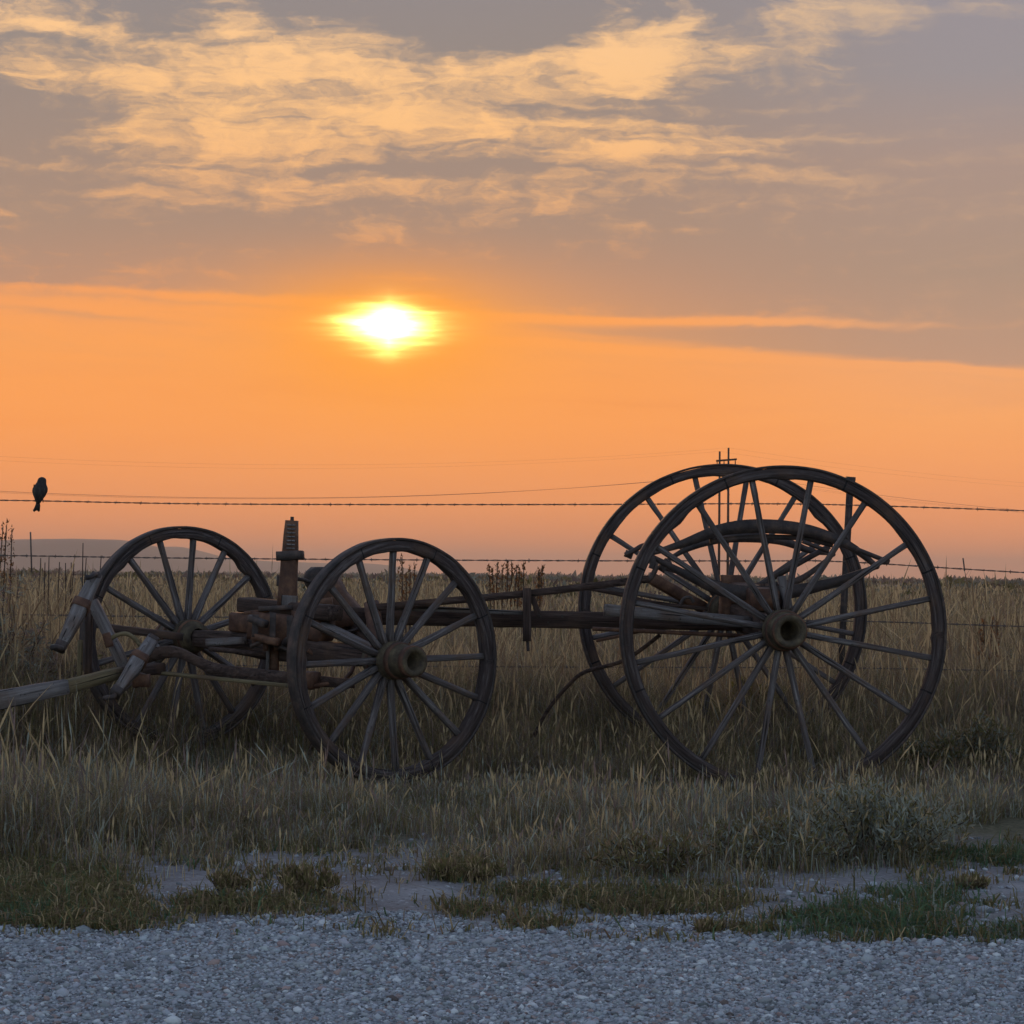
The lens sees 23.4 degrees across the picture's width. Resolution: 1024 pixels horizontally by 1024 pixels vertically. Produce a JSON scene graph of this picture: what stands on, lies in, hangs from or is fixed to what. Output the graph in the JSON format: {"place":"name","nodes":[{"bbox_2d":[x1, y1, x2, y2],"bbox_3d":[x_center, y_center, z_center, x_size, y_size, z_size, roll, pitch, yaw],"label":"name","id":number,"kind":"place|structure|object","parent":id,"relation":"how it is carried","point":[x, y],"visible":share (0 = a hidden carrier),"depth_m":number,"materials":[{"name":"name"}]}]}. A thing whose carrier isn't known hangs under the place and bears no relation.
{"place":"outdoors","nodes":[
{"label":"outdoors","id":0,"kind":"place"},
{"bbox_2d":[0,539,271,572],"bbox_3d":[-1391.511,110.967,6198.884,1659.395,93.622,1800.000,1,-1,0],"label":"hill","id":1,"kind":"structure","parent":0,"point":[68,548],"depth_m":5764.33,"materials":[{"name":"grey"}]},
{"bbox_2d":[165,547,429,574],"bbox_3d":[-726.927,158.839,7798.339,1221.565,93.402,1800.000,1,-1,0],"label":"hill","id":2,"kind":"structure","parent":0,"point":[274,566],"depth_m":7491.60,"materials":[{"name":"grey"}]},
{"bbox_2d":[0,570,1023,794],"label":"tall grass","id":3,"kind":"structure","parent":0,"point":[580,713],"depth_m":12.46,"materials":[{"name":"brown plant"}]},
{"bbox_2d":[0,680,1023,888],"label":"verge grass","id":4,"kind":"structure","parent":0,"point":[41,809],"depth_m":8.94,"materials":[{"name":"green plant"}]},
{"bbox_2d":[0,552,1023,701],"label":"prairie grass","id":5,"kind":"structure","parent":0,"point":[954,597],"depth_m":24.08,"materials":[{"name":"brown plant"}]},
{"bbox_2d":[0,909,1023,1023],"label":"gravel road","id":6,"kind":"structure","parent":0,"point":[119,1003],"depth_m":5.90,"materials":[{"name":"grey gravel"}]},
{"bbox_2d":[690,915,726,932],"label":"grass tuft","id":7,"kind":"object","parent":6,"relation":"on","point":[702,925],"visible":0.83,"depth_m":6.66,"materials":[{"name":"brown plant"}]},
{"bbox_2d":[0,0,1023,579],"label":"sky","id":8,"kind":"structure","parent":0,"point":[338,237],"materials":[{"name":"orange"}]},
{"bbox_2d":[6,575,1023,941],"bbox_3d":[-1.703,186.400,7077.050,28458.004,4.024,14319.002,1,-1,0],"label":"ground","id":9,"kind":"structure","parent":0,"point":[394,899],"depth_m":7.84,"materials":[{"name":"soil"}]},
{"bbox_2d":[0,519,16,625],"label":"dock weed","id":10,"kind":"object","parent":9,"relation":"on","point":[5,559],"visible":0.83,"depth_m":19.00,"materials":[{"name":"brown plant"}]},
{"bbox_2d":[0,570,58,702],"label":"tall grass","id":11,"kind":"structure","parent":9,"relation":"on","point":[39,637],"depth_m":12.61,"materials":[{"name":"brown plant"}]},
{"bbox_2d":[38,558,48,634],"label":"dock weed","id":12,"kind":"object","parent":9,"relation":"on","point":[44,586],"visible":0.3,"depth_m":18.99,"materials":[{"name":"brown plant"}]},
{"bbox_2d":[57,562,73,625],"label":"dock weed","id":13,"kind":"object","parent":9,"relation":"on","point":[65,585],"visible":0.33,"depth_m":18.99,"materials":[{"name":"brown plant"}]},
{"bbox_2d":[15,649,152,729],"bbox_3d":[-2.282,0.947,12.880,0.853,0.540,0.743,1,-1,0],"label":"tumbleweed","id":14,"kind":"object","parent":9,"relation":"on","point":[74,667],"visible":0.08,"depth_m":12.83,"materials":[{"name":"brown plant"}]},
{"bbox_2d":[82,546,101,586],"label":"dock weed","id":15,"kind":"object","parent":9,"relation":"on","point":[85,567],"visible":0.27,"depth_m":18.99,"materials":[{"name":"brown plant"}]},
{"bbox_2d":[205,866,254,891],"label":"grass tuft","id":16,"kind":"object","parent":9,"relation":"on","point":[221,876],"visible":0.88,"depth_m":7.37,"materials":[{"name":"green plant"}]},
{"bbox_2d":[272,857,344,895],"bbox_3d":[-0.628,1.087,7.353,0.186,0.127,0.244,2,-2,-42],"label":"grass tuft","id":17,"kind":"object","parent":9,"relation":"on","point":[300,877],"visible":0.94,"depth_m":7.33,"materials":[{"name":"green plant"}]},
{"bbox_2d":[398,553,416,642],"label":"dock weed","id":18,"kind":"object","parent":9,"relation":"on","point":[409,583],"visible":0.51,"depth_m":16.99,"materials":[{"name":"brown plant"}]},
{"bbox_2d":[422,850,507,881],"bbox_3d":[-0.148,1.111,7.719,0.271,0.101,0.257,1,-1,0],"label":"grass tuft","id":19,"kind":"object","parent":9,"relation":"on","point":[442,868],"visible":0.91,"depth_m":7.67,"materials":[{"name":"green plant"}]},
{"bbox_2d":[0,464,946,786],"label":"wagon running gear","id":20,"kind":"object","parent":9,"relation":"on","point":[270,632],"visible":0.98,"depth_m":11.28,"materials":[{"name":"brown wood"}]},
{"bbox_2d":[486,561,526,641],"bbox_3d":[-0.076,1.005,23.987,0.441,1.098,0.109,1,-1,0],"label":"dock weed","id":21,"kind":"object","parent":9,"relation":"on","point":[517,578],"visible":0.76,"depth_m":23.98,"materials":[{"name":"brown plant"}]},
{"bbox_2d":[0,815,1023,944],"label":"roadside weeds","id":22,"kind":"object","parent":9,"relation":"on","point":[72,893],"visible":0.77,"depth_m":7.16,"materials":[{"name":"green plant"}]},
{"bbox_2d":[0,476,1023,706],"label":"barbed wire fence","id":23,"kind":"object","parent":9,"relation":"on","point":[849,505],"visible":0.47,"depth_m":14.00,"materials":[{"name":"metal"}]},
{"bbox_2d":[32,477,47,511],"bbox_3d":[-2.672,-0.099,14.007,0.086,0.200,0.081,1,-2,-30],"label":"bird","id":24,"kind":"object","parent":23,"relation":"on","point":[40,490],"visible":1,"depth_m":13.99},
{"bbox_2d":[1,567,1023,630],"bbox_3d":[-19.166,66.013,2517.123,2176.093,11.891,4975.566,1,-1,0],"label":"sagebrush scrub","id":25,"kind":"object","parent":9,"relation":"on","point":[574,577],"visible":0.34,"depth_m":472.95,"materials":[{"name":"green plant"}]},
{"bbox_2d":[20,833,1023,939],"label":"verge stones","id":26,"kind":"object","parent":9,"relation":"on","point":[83,928],"visible":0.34,"depth_m":7.42,"materials":[{"name":"grey stone"}]},
{"bbox_2d":[534,565,545,647],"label":"dock weed","id":27,"kind":"object","parent":9,"relation":"on","point":[540,583],"visible":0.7,"depth_m":23.98,"materials":[{"name":"brown plant"}]},
{"bbox_2d":[583,825,715,876],"bbox_3d":[0.431,1.069,7.799,0.427,0.187,0.375,1,-1,0],"label":"sagebrush","id":28,"kind":"object","parent":9,"relation":"on","point":[678,848],"visible":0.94,"depth_m":7.75,"materials":[{"name":"green plant"}]},
{"bbox_2d":[716,448,736,574],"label":"utility pole","id":29,"kind":"object","parent":9,"relation":"on","point":[719,501],"visible":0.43,"depth_m":267.39,"materials":[{"name":"brown wood"}]},
{"bbox_2d":[3,476,1013,509],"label":"power cable","id":30,"kind":"object","parent":29,"relation":"hanging from","point":[452,494],"visible":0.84,"depth_m":249.67,"materials":[{"name":"metal"}]},
{"bbox_2d":[5,482,1018,511],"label":"power cable","id":31,"kind":"object","parent":29,"relation":"hanging from","point":[359,497],"visible":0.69,"depth_m":245.80,"materials":[{"name":"metal"}]},
{"bbox_2d":[13,481,1019,512],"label":"power cable","id":32,"kind":"object","parent":29,"relation":"hanging from","point":[458,494],"visible":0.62,"depth_m":253.08,"materials":[{"name":"metal"}]},
{"bbox_2d":[16,451,1021,486],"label":"power cable","id":33,"kind":"object","parent":29,"relation":"attached to","point":[446,466],"visible":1,"depth_m":248.39,"materials":[{"name":"metal"}]},
{"bbox_2d":[672,673,807,730],"bbox_3d":[1.263,1.065,13.190,0.894,0.460,0.797,1,-1,0],"label":"tumbleweed","id":34,"kind":"object","parent":9,"relation":"on","point":[734,691],"visible":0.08,"depth_m":13.04,"materials":[{"name":"brown plant"}]},
{"bbox_2d":[688,806,863,869],"bbox_3d":[0.829,1.082,8.195,0.556,0.234,0.501,-1,-2,43],"label":"sagebrush","id":35,"kind":"object","parent":9,"relation":"on","point":[777,826],"visible":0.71,"depth_m":8.14,"materials":[{"name":"green plant"}]},
{"bbox_2d":[748,761,982,864],"bbox_3d":[1.189,1.033,8.467,0.814,0.360,0.638,1,-1,0],"label":"sagebrush","id":36,"kind":"object","parent":9,"relation":"on","point":[898,814],"visible":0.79,"depth_m":8.35,"materials":[{"name":"green plant"}]},
{"bbox_2d":[891,705,1023,774],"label":"sagebrush","id":37,"kind":"object","parent":9,"relation":"on","point":[940,743],"visible":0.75,"depth_m":11.50,"materials":[{"name":"green plant"}]},
{"bbox_2d":[951,869,990,888],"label":"grass tuft","id":38,"kind":"object","parent":9,"relation":"on","point":[976,880],"visible":0.88,"depth_m":7.75,"materials":[{"name":"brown plant"}]},
{"bbox_2d":[977,616,999,684],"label":"dock weed","id":39,"kind":"object","parent":9,"relation":"on","point":[982,639],"visible":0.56,"depth_m":14.98,"materials":[{"name":"brown plant"}]}
]}

